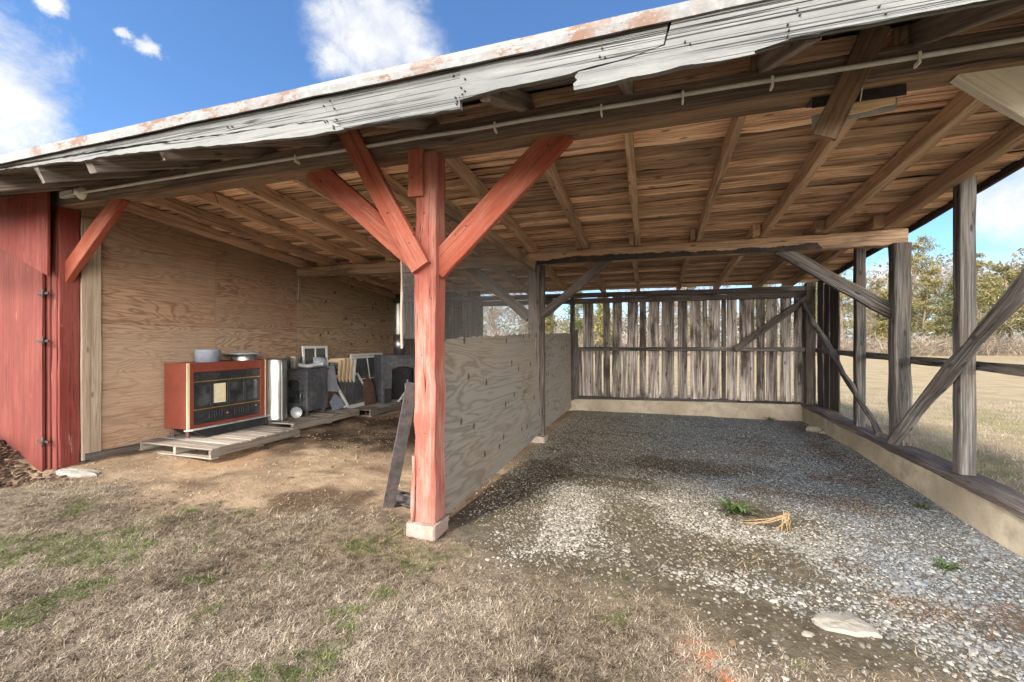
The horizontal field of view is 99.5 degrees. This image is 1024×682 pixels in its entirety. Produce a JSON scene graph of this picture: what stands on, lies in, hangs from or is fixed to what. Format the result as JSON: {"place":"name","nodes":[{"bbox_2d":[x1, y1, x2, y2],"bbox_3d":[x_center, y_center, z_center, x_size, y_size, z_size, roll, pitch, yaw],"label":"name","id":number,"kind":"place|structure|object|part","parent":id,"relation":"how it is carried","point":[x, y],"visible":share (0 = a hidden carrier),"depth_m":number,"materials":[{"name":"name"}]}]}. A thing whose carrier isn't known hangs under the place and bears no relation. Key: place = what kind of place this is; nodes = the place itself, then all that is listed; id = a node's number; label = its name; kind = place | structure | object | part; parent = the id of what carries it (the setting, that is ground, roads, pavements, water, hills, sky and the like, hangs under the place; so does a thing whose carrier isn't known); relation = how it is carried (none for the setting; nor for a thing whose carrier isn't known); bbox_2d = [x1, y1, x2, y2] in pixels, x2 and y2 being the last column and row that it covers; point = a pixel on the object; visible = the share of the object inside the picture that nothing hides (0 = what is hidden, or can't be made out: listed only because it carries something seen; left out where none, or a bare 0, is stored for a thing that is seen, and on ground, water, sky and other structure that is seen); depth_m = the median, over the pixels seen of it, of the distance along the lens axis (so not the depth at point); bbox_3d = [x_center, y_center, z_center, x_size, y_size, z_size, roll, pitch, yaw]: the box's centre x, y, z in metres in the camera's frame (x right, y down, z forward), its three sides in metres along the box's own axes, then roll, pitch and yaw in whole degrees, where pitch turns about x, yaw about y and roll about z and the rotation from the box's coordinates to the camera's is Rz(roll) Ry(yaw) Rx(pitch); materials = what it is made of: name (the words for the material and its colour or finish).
{"place":"outdoors","nodes":[
{"label":"outdoors","id":0,"kind":"place"},
{"bbox_2d":[3,410,972,681],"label":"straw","id":1,"kind":"object","parent":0,"point":[359,518],"visible":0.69,"depth_m":3.76,"materials":[{"name":"beige plant"}]},
{"bbox_2d":[0,342,1023,681],"bbox_3d":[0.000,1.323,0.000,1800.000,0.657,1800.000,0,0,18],"label":"ground","id":2,"kind":"structure","parent":0,"point":[796,644],"depth_m":3.05,"materials":[{"name":"soil"}]},
{"bbox_2d":[0,439,66,488],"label":"mulch","id":3,"kind":"object","parent":2,"relation":"on","point":[23,481],"visible":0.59,"depth_m":4.57,"materials":[{"name":"brown wood"}]},
{"bbox_2d":[56,468,100,477],"bbox_3d":[-4.471,1.352,4.457,0.584,0.053,0.193,0,0,18],"label":"stone","id":4,"kind":"object","parent":2,"relation":"on","point":[76,472],"visible":0.96,"depth_m":4.41,"materials":[{"name":"grey stone"}]},
{"bbox_2d":[139,425,300,459],"bbox_3d":[-3.805,1.299,5.778,1.218,0.135,1.336,0,0,18],"label":"pallet","id":5,"kind":"object","parent":2,"relation":"on","point":[233,441],"visible":0.75,"depth_m":5.41,"materials":[{"name":"grey wood"}]},
{"bbox_2d":[165,349,269,437],"bbox_3d":[-4.055,0.675,6.065,0.535,1.120,1.190,0,0,18],"label":"fireplace","id":6,"kind":"object","parent":5,"relation":"on","point":[208,392],"visible":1,"depth_m":5.82,"materials":[{"name":"orange metal"}]},
{"bbox_2d":[194,377,258,408],"bbox_3d":[-3.939,0.707,6.033,0.017,0.342,0.980,0,0,18],"label":"glass door","id":7,"kind":"structure","parent":6,"relation":"in","point":[231,391],"depth_m":5.99,"materials":[{"name":"black glass"}]},
{"bbox_2d":[223,350,264,360],"bbox_3d":[-4.004,0.212,6.475,0.544,0.144,0.544,0,0,18],"label":"chimney cap","id":8,"kind":"object","parent":6,"relation":"on","point":[241,355],"visible":0.99,"depth_m":6.33,"materials":[{"name":"metal"}]},
{"bbox_2d":[6,410,575,549],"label":"soil crumbs","id":9,"kind":"object","parent":2,"relation":"on","point":[357,446],"visible":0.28,"depth_m":4.98,"materials":[{"name":"brown soil"}]},
{"bbox_2d":[267,407,360,428],"bbox_3d":[-3.444,1.282,7.261,0.998,0.134,1.540,0,0,18],"label":"pallet","id":10,"kind":"object","parent":2,"relation":"on","point":[317,417],"visible":0.53,"depth_m":7.02,"materials":[{"name":"grey wood"}]},
{"bbox_2d":[266,358,286,421],"bbox_3d":[-3.603,0.744,6.642,0.294,0.950,0.295,0,0,18],"label":"stove pipe","id":11,"kind":"object","parent":10,"relation":"on","point":[276,389],"visible":0.95,"depth_m":6.52,"materials":[{"name":"metal"}]},
{"bbox_2d":[290,406,301,417],"bbox_3d":[-3.467,1.136,6.961,0.166,0.167,0.211,0,0,-31],"label":"pipe offcut","id":12,"kind":"object","parent":10,"relation":"on","point":[295,411],"visible":1,"depth_m":6.88,"materials":[{"name":"metal"}]},
{"bbox_2d":[287,367,329,414],"bbox_3d":[-3.527,0.842,7.366,0.540,0.755,0.589,0,0,18],"label":"wood stove","id":13,"kind":"object","parent":10,"relation":"on","point":[307,390],"visible":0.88,"depth_m":7.18,"materials":[{"name":"black metal"}]},
{"bbox_2d":[286,356,302,368],"bbox_3d":[-3.678,0.364,7.325,0.264,0.200,0.264,0,0,18],"label":"metal collar","id":14,"kind":"object","parent":13,"relation":"on","point":[293,362],"visible":0.92,"depth_m":7.21,"materials":[{"name":"metal"}]},
{"bbox_3d":[-3.590,0.823,7.122,0.369,0.476,0.085,0,0,18],"label":"door","id":15,"kind":"part","parent":13,"relation":"part of","materials":[{"name":"black metal"}]},
{"bbox_2d":[298,363,322,367],"bbox_3d":[-3.498,0.408,7.306,0.588,0.106,0.160,0,0,-15],"label":"flexible duct","id":16,"kind":"object","parent":13,"relation":"on","point":[301,365],"visible":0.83,"depth_m":7.27,"materials":[{"name":"metal"}]},
{"bbox_2d":[302,346,327,365],"bbox_3d":[-3.618,0.656,8.010,0.034,1.130,0.620,-3,-1,18],"label":"window sash","id":17,"kind":"object","parent":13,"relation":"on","point":[309,353],"depth_m":7.95,"materials":[{"name":"white paint"}]},
{"bbox_2d":[313,357,326,367],"bbox_3d":[-3.300,0.365,7.450,0.205,0.180,0.180,0,0,-29],"label":"pipe offcut","id":18,"kind":"object","parent":13,"relation":"on","point":[323,360],"visible":0.92,"depth_m":7.40,"materials":[{"name":"silver metal"}]},
{"bbox_2d":[319,366,344,410],"bbox_3d":[-3.255,0.839,7.803,0.401,0.830,0.453,0,0,18],"label":"metal hood","id":19,"kind":"object","parent":10,"relation":"on","point":[335,401],"visible":0.54,"depth_m":7.81,"materials":[{"name":"metal"}]},
{"bbox_2d":[356,402,401,416],"bbox_3d":[-2.811,1.317,8.957,1.159,0.135,1.878,0,0,18],"label":"pallet","id":20,"kind":"object","parent":2,"relation":"on","point":[376,408],"visible":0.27,"depth_m":8.32,"materials":[{"name":"grey wood"}]},
{"bbox_2d":[328,360,341,396],"bbox_3d":[-3.421,0.808,8.252,0.340,0.900,0.050,0,-7,16],"label":"window sash","id":21,"kind":"object","parent":20,"relation":"on","point":[337,364],"depth_m":8.25,"materials":[{"name":"brown wood"}]},
{"bbox_2d":[330,358,345,400],"bbox_3d":[-3.389,0.799,8.353,0.340,0.920,0.050,0,-7,16],"label":"window sash","id":22,"kind":"object","parent":20,"relation":"on","point":[343,369],"depth_m":8.33,"materials":[{"name":"brown wood"}]},
{"bbox_2d":[337,358,352,381],"bbox_3d":[-3.324,0.799,8.553,0.340,0.920,0.050,0,-7,16],"label":"window sash","id":23,"kind":"object","parent":20,"relation":"on","point":[350,369],"depth_m":8.53,"materials":[{"name":"brown wood"}]},
{"bbox_2d":[343,359,349,405],"bbox_3d":[-3.357,0.808,8.452,0.340,0.900,0.050,0,-7,16],"label":"window sash","id":24,"kind":"object","parent":20,"relation":"on","point":[347,369],"depth_m":8.42,"materials":[{"name":"brown wood"}]},
{"bbox_2d":[336,372,364,407],"bbox_3d":[-3.083,0.953,8.431,0.034,0.720,0.860,-34,-8,12],"label":"window sash","id":25,"kind":"object","parent":20,"relation":"on","point":[351,394],"depth_m":8.34,"materials":[{"name":"white paint"}]},
{"bbox_2d":[352,359,356,381],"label":"window sash","id":26,"kind":"object","parent":20,"relation":"on","point":[354,369],"depth_m":8.62,"materials":[{"name":"white paint"}]},
{"bbox_2d":[349,355,373,384],"bbox_3d":[-3.038,0.786,9.252,0.034,0.950,1.080,-9,-3,18],"label":"window sash","id":27,"kind":"object","parent":20,"relation":"on","point":[364,365],"depth_m":9.17,"materials":[{"name":"white paint"}]},
{"bbox_2d":[350,353,382,356],"bbox_3d":[-3.126,0.763,9.490,0.035,0.990,1.100,-6,-2,18],"label":"window sash","id":28,"kind":"object","parent":20,"relation":"on","point":[365,354],"depth_m":9.46,"materials":[{"name":"white paint"}]},
{"bbox_2d":[363,374,375,404],"bbox_3d":[-2.871,0.955,8.630,0.188,0.597,0.420,0,0,18],"label":"steel plate","id":29,"kind":"object","parent":20,"relation":"on","point":[369,392],"visible":1,"depth_m":8.64,"materials":[{"name":"brown metal"}]},
{"bbox_2d":[374,354,414,403],"bbox_3d":[-2.338,0.773,9.141,1.000,0.965,0.480,0,0,-37],"label":"firebox","id":30,"kind":"object","parent":20,"relation":"on","point":[393,374],"visible":0.58,"depth_m":8.92,"materials":[{"name":"black metal"}]},
{"bbox_2d":[393,303,405,354],"bbox_3d":[-2.379,-0.251,9.161,0.266,1.079,0.265,0,0,18],"label":"stove pipe","id":31,"kind":"object","parent":30,"relation":"on","point":[398,349],"visible":0.89,"depth_m":9.05,"materials":[{"name":"metal"}]},
{"bbox_2d":[397,383,405,401],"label":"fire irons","id":32,"kind":"object","parent":30,"relation":"in","point":[400,398],"visible":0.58,"depth_m":8.85,"materials":[{"name":"metal"}]},
{"bbox_2d":[382,379,414,507],"bbox_3d":[-0.938,0.892,3.637,0.115,1.178,0.591,0,0,-38],"label":"metal channel","id":33,"kind":"object","parent":2,"relation":"on","point":[400,443],"visible":0.94,"depth_m":3.60,"materials":[{"name":"metal"}]},
{"bbox_2d":[395,490,410,506],"bbox_3d":[-0.855,1.389,3.759,0.575,0.137,0.058,0,0,42],"label":"metal channel","id":34,"kind":"object","parent":2,"relation":"on","point":[403,498],"visible":0.27,"depth_m":3.86,"materials":[{"name":"metal"}]},
{"bbox_2d":[483,324,510,336],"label":"shrub","id":35,"kind":"object","parent":2,"relation":"on","point":[496,333],"visible":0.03,"depth_m":44.03,"materials":[{"name":"beige plant"}]},
{"bbox_2d":[3,461,994,646],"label":"fallen leaves","id":36,"kind":"object","parent":2,"relation":"on","point":[732,643],"visible":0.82,"depth_m":2.61,"materials":[{"name":"brown plant"}]},
{"bbox_2d":[483,295,521,335],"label":"bare tree","id":37,"kind":"object","parent":2,"relation":"on","point":[487,322],"visible":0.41,"depth_m":61.21,"materials":[{"name":"grey plant"}]},
{"bbox_2d":[483,293,525,335],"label":"bare tree","id":38,"kind":"object","parent":2,"relation":"on","point":[493,318],"visible":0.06,"depth_m":46.04,"materials":[{"name":"grey plant"}]},
{"bbox_2d":[0,0,1023,557],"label":"open shed","id":39,"kind":"structure","parent":2,"relation":"on","point":[680,146],"depth_m":4.43,"materials":[{"name":"wood"}]},
{"bbox_2d":[0,249,48,471],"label":"door","id":40,"kind":"structure","parent":39,"relation":"in","point":[22,287],"depth_m":4.76,"materials":[{"name":"red wood"}]},
{"bbox_2d":[806,84,906,126],"bbox_3d":[2.013,-1.395,2.548,0.456,0.191,0.133,0,0,18],"label":"light fixture","id":41,"kind":"object","parent":39,"relation":"hanging from","point":[875,101],"visible":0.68,"depth_m":2.51,"materials":[{"name":"black metal"}]},
{"bbox_2d":[510,306,526,328],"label":"bare tree","id":42,"kind":"object","parent":2,"relation":"on","point":[519,316],"visible":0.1,"depth_m":55.88,"materials":[{"name":"grey plant"}]},
{"bbox_2d":[506,291,563,333],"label":"bare tree","id":43,"kind":"object","parent":2,"relation":"on","point":[526,306],"visible":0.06,"depth_m":49.03,"materials":[{"name":"grey plant"}]},
{"bbox_2d":[545,305,558,333],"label":"cedar tree","id":44,"kind":"object","parent":2,"relation":"on","point":[550,326],"visible":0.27,"depth_m":47.98,"materials":[{"name":"green plant"}]},
{"bbox_2d":[558,291,595,341],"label":"pine tree","id":45,"kind":"object","parent":2,"relation":"on","point":[578,324],"visible":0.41,"depth_m":44.80,"materials":[{"name":"green plant"}]},
{"bbox_2d":[559,304,596,340],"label":"bare tree","id":46,"kind":"object","parent":2,"relation":"on","point":[580,320],"visible":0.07,"depth_m":60.41,"materials":[{"name":"grey plant"}]},
{"bbox_2d":[578,333,602,354],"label":"shrub","id":47,"kind":"object","parent":2,"relation":"on","point":[581,341],"visible":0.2,"depth_m":43.63,"materials":[{"name":"beige plant"}]},
{"bbox_2d":[593,291,622,354],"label":"cedar tree","id":48,"kind":"object","parent":2,"relation":"on","point":[598,327],"visible":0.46,"depth_m":44.20,"materials":[{"name":"green plant"}]},
{"bbox_2d":[581,288,669,332],"bbox_3d":[12.348,-3.514,46.850,12.097,10.558,8.918,0,0,22],"label":"bare tree","id":49,"kind":"object","parent":2,"relation":"on","point":[631,290],"visible":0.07,"depth_m":46.68,"materials":[{"name":"grey plant"}]},
{"bbox_2d":[610,330,646,354],"bbox_3d":[11.265,0.124,45.466,6.620,3.213,5.106,0,0,-25],"label":"shrub","id":50,"kind":"object","parent":2,"relation":"on","point":[623,340],"visible":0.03,"depth_m":45.09,"materials":[{"name":"beige plant"}]},
{"bbox_2d":[622,333,661,355],"bbox_3d":[12.960,0.323,44.683,5.569,2.905,5.315,0,0,-18],"label":"shrub","id":51,"kind":"object","parent":2,"relation":"on","point":[625,342],"visible":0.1,"depth_m":43.69,"materials":[{"name":"beige plant"}]},
{"bbox_2d":[638,288,677,333],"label":"bare tree","id":52,"kind":"object","parent":2,"relation":"on","point":[659,312],"visible":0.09,"depth_m":55.53,"materials":[{"name":"grey plant"}]},
{"bbox_2d":[622,287,698,333],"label":"bare tree","id":53,"kind":"object","parent":2,"relation":"on","point":[675,307],"visible":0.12,"depth_m":44.93,"materials":[{"name":"grey plant"}]},
{"bbox_2d":[639,324,689,355],"bbox_3d":[15.751,-0.124,43.317,6.047,3.805,7.842,0,0,-45],"label":"shrub","id":54,"kind":"object","parent":2,"relation":"on","point":[660,341],"visible":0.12,"depth_m":43.39,"materials":[{"name":"beige plant"}]},
{"bbox_2d":[660,303,701,341],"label":"bare tree","id":55,"kind":"object","parent":2,"relation":"on","point":[677,317],"visible":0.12,"depth_m":61.37,"materials":[{"name":"grey plant"}]},
{"bbox_2d":[674,286,708,342],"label":"pine tree","id":56,"kind":"object","parent":2,"relation":"on","point":[688,328],"visible":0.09,"depth_m":45.64,"materials":[{"name":"green plant"}]},
{"bbox_2d":[687,335,720,354],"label":"shrub","id":57,"kind":"object","parent":2,"relation":"on","point":[701,344],"visible":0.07,"depth_m":45.38,"materials":[{"name":"beige plant"}]},
{"bbox_2d":[714,498,758,514],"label":"weed","id":58,"kind":"object","parent":2,"relation":"on","point":[735,508],"visible":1,"depth_m":3.82,"materials":[{"name":"green plant"}]},
{"bbox_2d":[688,285,793,345],"bbox_3d":[23.734,-4.088,46.645,13.441,11.731,9.908,0,0,15],"label":"bare tree","id":59,"kind":"object","parent":2,"relation":"on","point":[711,287],"visible":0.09,"depth_m":46.08,"materials":[{"name":"grey plant"}]},
{"bbox_2d":[481,248,1023,351],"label":"wood","id":60,"kind":"object","parent":2,"relation":"on","point":[987,273],"visible":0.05,"depth_m":63.35,"materials":[{"name":"plant"}]},
{"bbox_2d":[720,322,793,355],"bbox_3d":[24.288,-0.166,45.404,8.094,3.928,6.242,0,0,6],"label":"shrub","id":61,"kind":"object","parent":2,"relation":"on","point":[754,342],"visible":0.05,"depth_m":44.47,"materials":[{"name":"beige plant"}]},
{"bbox_2d":[737,284,779,341],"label":"pine tree","id":62,"kind":"object","parent":2,"relation":"on","point":[765,285],"visible":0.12,"depth_m":45.37,"materials":[{"name":"green plant"}]},
{"bbox_2d":[742,511,791,531],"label":"dry stalks","id":63,"kind":"object","parent":2,"relation":"on","point":[786,524],"visible":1,"depth_m":3.53,"materials":[{"name":"beige plant"}]},
{"bbox_2d":[755,336,793,355],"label":"shrub","id":64,"kind":"object","parent":2,"relation":"on","point":[778,344],"visible":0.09,"depth_m":44.41,"materials":[{"name":"beige plant"}]},
{"bbox_2d":[777,326,793,354],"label":"shrub","id":65,"kind":"object","parent":2,"relation":"on","point":[792,345],"visible":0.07,"depth_m":45.75,"materials":[{"name":"beige plant"}]},
{"bbox_2d":[766,284,850,325],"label":"bare tree","id":66,"kind":"object","parent":2,"relation":"on","point":[778,308],"visible":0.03,"depth_m":46.33,"materials":[{"name":"grey plant"}]},
{"bbox_2d":[806,425,820,431],"bbox_3d":[5.016,1.443,7.160,0.312,0.097,0.185,0,0,18],"label":"stone","id":67,"kind":"object","parent":2,"relation":"on","point":[814,428],"visible":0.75,"depth_m":7.11,"materials":[{"name":"beige stone"}]},
{"bbox_2d":[791,281,850,355],"bbox_3d":[31.235,-3.527,44.350,5.274,10.526,5.788,0,0,-32],"label":"pine tree","id":68,"kind":"object","parent":2,"relation":"on","point":[816,307],"visible":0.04,"depth_m":44.20,"materials":[{"name":"green plant"}]},
{"bbox_2d":[815,261,876,349],"bbox_3d":[33.801,-4.527,44.103,5.975,12.568,8.219,0,0,-27],"label":"pine tree","id":69,"kind":"object","parent":2,"relation":"on","point":[842,312],"visible":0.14,"depth_m":44.17,"materials":[{"name":"green plant"}]},
{"bbox_2d":[811,613,882,638],"bbox_3d":[1.805,1.544,2.365,0.316,0.038,0.181,0,0,18],"label":"stone","id":70,"kind":"object","parent":2,"relation":"on","point":[847,625],"visible":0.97,"depth_m":2.34,"materials":[{"name":"beige stone"}]},
{"bbox_2d":[840,332,873,355],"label":"shrub","id":71,"kind":"object","parent":2,"relation":"on","point":[845,346],"visible":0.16,"depth_m":43.32,"materials":[{"name":"beige plant"}]},
{"bbox_2d":[844,331,884,352],"bbox_3d":[35.828,0.313,45.118,5.460,2.984,5.721,0,0,24],"label":"shrub","id":72,"kind":"object","parent":2,"relation":"on","point":[867,343],"visible":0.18,"depth_m":44.49,"materials":[{"name":"beige plant"}]},
{"bbox_2d":[846,279,885,350],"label":"pine tree","id":73,"kind":"object","parent":2,"relation":"on","point":[875,287],"visible":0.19,"depth_m":58.18,"materials":[{"name":"green plant"}]},
{"bbox_2d":[723,422,1023,647],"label":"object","id":74,"kind":"object","parent":2,"relation":"on","point":[881,567],"visible":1,"depth_m":2.93,"materials":[{"name":"grey gravel"}]},
{"bbox_2d":[866,334,887,353],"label":"shrub","id":75,"kind":"object","parent":2,"relation":"on","point":[880,349],"visible":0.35,"depth_m":42.62,"materials":[{"name":"beige plant"}]},
{"bbox_2d":[844,272,914,351],"bbox_3d":[39.826,-2.915,48.162,6.625,9.308,8.347,0,0,11],"label":"bare tree","id":76,"kind":"object","parent":2,"relation":"on","point":[869,311],"visible":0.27,"depth_m":47.39,"materials":[{"name":"brown plant"}]},
{"bbox_2d":[867,289,917,353],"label":"cedar tree","id":77,"kind":"object","parent":2,"relation":"on","point":[882,328],"visible":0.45,"depth_m":44.37,"materials":[{"name":"green plant"}]},
{"bbox_2d":[876,234,946,331],"bbox_3d":[43.910,-4.942,48.385,8.793,13.445,6.392,0,0,-14],"label":"pine tree","id":78,"kind":"object","parent":2,"relation":"on","point":[916,257],"visible":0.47,"depth_m":47.65,"materials":[{"name":"green plant"}]},
{"bbox_2d":[911,331,937,355],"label":"shrub","id":79,"kind":"object","parent":2,"relation":"on","point":[919,341],"visible":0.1,"depth_m":44.45,"materials":[{"name":"beige plant"}]},
{"bbox_2d":[914,502,934,508],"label":"weed","id":80,"kind":"object","parent":2,"relation":"on","point":[921,505],"visible":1,"depth_m":4.09,"materials":[{"name":"green plant"}]},
{"bbox_2d":[911,267,951,346],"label":"pine tree","id":81,"kind":"object","parent":2,"relation":"on","point":[929,289],"visible":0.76,"depth_m":46.05,"materials":[{"name":"green plant"}]},
{"bbox_2d":[911,334,952,355],"bbox_3d":[41.525,0.528,44.371,4.745,2.475,4.529,0,0,-3],"label":"shrub","id":82,"kind":"object","parent":2,"relation":"on","point":[926,351],"visible":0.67,"depth_m":43.58,"materials":[{"name":"beige plant"}]},
{"bbox_2d":[928,316,947,349],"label":"cedar tree","id":83,"kind":"object","parent":2,"relation":"on","point":[937,332],"visible":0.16,"depth_m":60.34,"materials":[{"name":"green plant"}]},
{"bbox_2d":[928,557,964,571],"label":"weed","id":84,"kind":"object","parent":2,"relation":"on","point":[949,566],"visible":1,"depth_m":3.03,"materials":[{"name":"green plant"}]},
{"bbox_2d":[870,258,1023,354],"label":"bare tree","id":85,"kind":"object","parent":2,"relation":"on","point":[945,279],"visible":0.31,"depth_m":47.40,"materials":[{"name":"brown plant"}]},
{"bbox_2d":[925,330,982,355],"bbox_3d":[44.016,0.270,43.624,4.707,2.962,6.103,0,0,20],"label":"shrub","id":86,"kind":"object","parent":2,"relation":"on","point":[943,352],"visible":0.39,"depth_m":43.94,"materials":[{"name":"beige plant"}]},
{"bbox_2d":[925,274,986,350],"bbox_3d":[45.698,-2.634,44.826,5.616,8.759,5.349,0,0,-38],"label":"pine tree","id":87,"kind":"object","parent":2,"relation":"on","point":[948,311],"visible":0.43,"depth_m":44.80,"materials":[{"name":"green plant"}]},
{"bbox_2d":[939,284,999,350],"bbox_3d":[49.772,-2.452,47.330,4.970,8.579,4.398,0,0,31],"label":"cedar tree","id":88,"kind":"object","parent":2,"relation":"on","point":[950,331],"visible":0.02,"depth_m":46.51,"materials":[{"name":"green plant"}]},
{"bbox_2d":[945,327,1014,355],"bbox_3d":[49.440,0.017,45.686,7.315,3.550,5.641,0,0,27],"label":"shrub","id":89,"kind":"object","parent":2,"relation":"on","point":[988,349],"visible":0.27,"depth_m":44.72,"materials":[{"name":"beige plant"}]},
{"bbox_2d":[948,252,1023,331],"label":"pine tree","id":90,"kind":"object","parent":2,"relation":"on","point":[990,294],"visible":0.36,"depth_m":46.17,"materials":[{"name":"green plant"}]},
{"bbox_2d":[977,334,1012,355],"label":"shrub","id":91,"kind":"object","parent":2,"relation":"on","point":[996,348],"visible":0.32,"depth_m":44.76,"materials":[{"name":"beige plant"}]},
{"bbox_2d":[978,274,1023,352],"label":"pine tree","id":92,"kind":"object","parent":2,"relation":"on","point":[994,280],"visible":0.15,"depth_m":47.80,"materials":[{"name":"green plant"}]},
{"bbox_2d":[989,263,1023,349],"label":"pine tree","id":93,"kind":"object","parent":2,"relation":"on","point":[1009,273],"visible":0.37,"depth_m":48.00,"materials":[{"name":"green plant"}]},
{"bbox_2d":[991,334,1023,355],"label":"shrub","id":94,"kind":"object","parent":2,"relation":"on","point":[1010,345],"visible":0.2,"depth_m":45.88,"materials":[{"name":"beige plant"}]},
{"bbox_2d":[993,330,1023,355],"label":"shrub","id":95,"kind":"object","parent":2,"relation":"on","point":[1017,350],"visible":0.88,"depth_m":43.72,"materials":[{"name":"beige plant"}]},
{"bbox_2d":[995,260,1023,328],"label":"pine tree","id":96,"kind":"object","parent":2,"relation":"on","point":[1016,266],"visible":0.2,"depth_m":48.38,"materials":[{"name":"green plant"}]},
{"bbox_2d":[996,269,1023,340],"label":"pine tree","id":97,"kind":"object","parent":2,"relation":"on","point":[1019,271],"visible":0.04,"depth_m":53.85,"materials":[{"name":"green plant"}]},
{"bbox_2d":[0,393,1023,681],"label":"dry grass","id":98,"kind":"structure","parent":0,"point":[512,619],"depth_m":2.42,"materials":[{"name":"beige plant"}]},
{"bbox_2d":[0,0,1023,341],"label":"sky","id":99,"kind":"structure","parent":0,"point":[69,69],"materials":[{"name":"blue"}]},
{"bbox_2d":[457,410,1023,681],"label":"gravel","id":100,"kind":"structure","parent":0,"point":[921,586],"depth_m":3.55,"materials":[{"name":"grey gravel"}]}
]}

